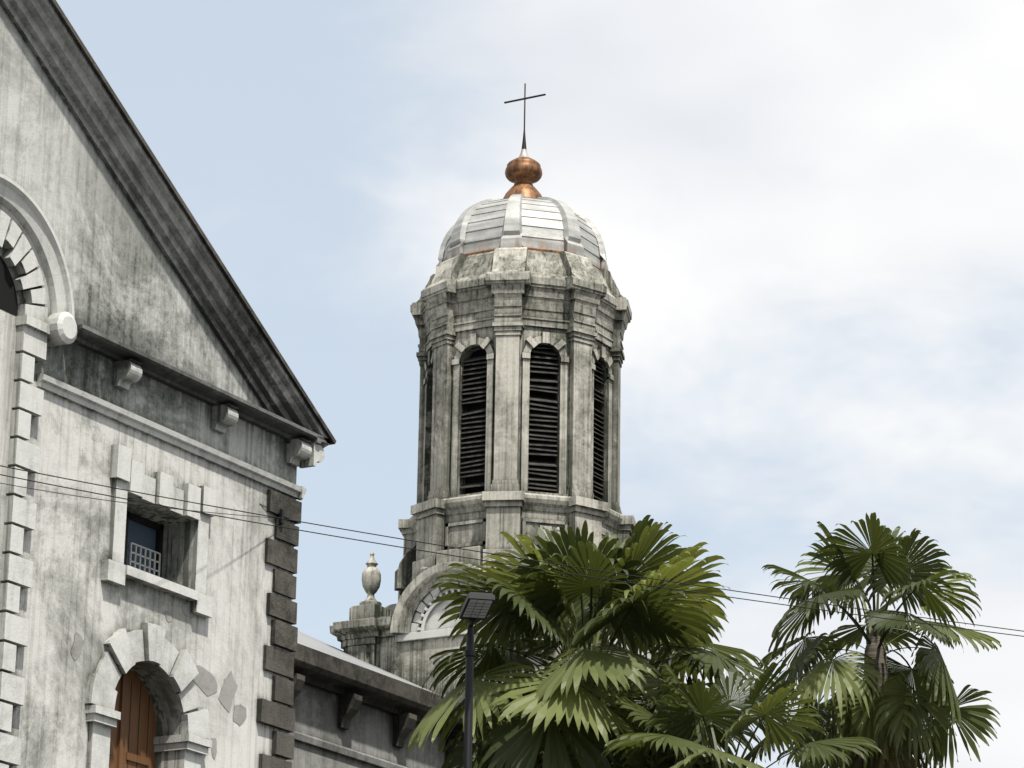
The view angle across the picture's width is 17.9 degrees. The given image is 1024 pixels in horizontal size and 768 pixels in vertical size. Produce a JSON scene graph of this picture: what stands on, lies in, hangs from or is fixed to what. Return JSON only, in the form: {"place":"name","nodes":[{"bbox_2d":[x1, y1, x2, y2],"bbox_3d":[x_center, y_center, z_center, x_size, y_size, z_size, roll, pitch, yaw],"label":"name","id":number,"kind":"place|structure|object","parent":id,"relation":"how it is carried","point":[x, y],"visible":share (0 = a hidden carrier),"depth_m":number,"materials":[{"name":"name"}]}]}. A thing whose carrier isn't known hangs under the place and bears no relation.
{"place":"outdoors","nodes":[
{"label":"outdoors","id":0,"kind":"place"},
{"bbox_2d":[0,0,335,767],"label":"facade","id":1,"kind":"structure","parent":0,"point":[140,352],"depth_m":34.55,"materials":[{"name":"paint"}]},
{"bbox_2d":[0,465,1023,636],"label":"wires","id":2,"kind":"object","parent":1,"relation":"attached to","point":[280,517],"visible":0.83,"depth_m":28.12,"materials":[{"name":"black metal"}]},
{"bbox_2d":[286,631,486,767],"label":"side wing","id":3,"kind":"structure","parent":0,"point":[351,711],"depth_m":49.80,"materials":[{"name":"grey stone"}]},
{"bbox_2d":[56,0,1023,767],"label":"sky","id":4,"kind":"structure","parent":0,"point":[808,215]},
{"label":"ground","id":5,"kind":"structure","parent":0,"visible":0},
{"bbox_2d":[459,592,494,767],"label":"street light","id":6,"kind":"object","parent":5,"relation":"on","point":[476,606],"visible":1,"depth_m":40.60,"materials":[{"name":"black metal"}]},
{"bbox_2d":[329,527,685,720],"bbox_3d":[-0.041,11.009,56.914,5.057,16.230,5.057,-9,-20,28],"label":"tower base","id":7,"kind":"object","parent":5,"relation":"on","point":[405,637],"visible":0.25,"depth_m":57.41,"materials":[{"name":"grey stone"}]},
{"bbox_2d":[394,247,635,599],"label":"bell tower","id":8,"kind":"structure","parent":7,"relation":"on","point":[520,355],"depth_m":58.85,"materials":[{"name":"grey stone"}]},
{"bbox_2d":[436,194,607,271],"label":"dome","id":9,"kind":"structure","parent":8,"relation":"on","point":[547,224],"depth_m":60.02,"materials":[{"name":"silver metal"}]},
{"bbox_2d":[503,83,545,198],"bbox_3d":[0.230,-4.493,61.773,0.920,2.654,0.920,-9,-20,28],"label":"cross finial","id":10,"kind":"object","parent":9,"relation":"on","point":[523,172],"visible":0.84,"depth_m":61.38,"materials":[{"name":"brown metal"}]},
{"bbox_2d":[408,515,791,767],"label":"palm","id":11,"kind":"object","parent":5,"relation":"on","point":[520,711],"depth_m":46.94,"materials":[{"name":"green plant"}]},
{"bbox_2d":[601,657,883,767],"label":"palm","id":12,"kind":"object","parent":5,"relation":"on","point":[690,733],"visible":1,"depth_m":45.06,"materials":[{"name":"green plant"}]},
{"bbox_2d":[760,512,1001,767],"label":"palm","id":13,"kind":"object","parent":5,"relation":"on","point":[896,729],"depth_m":50.26,"materials":[{"name":"green plant"}]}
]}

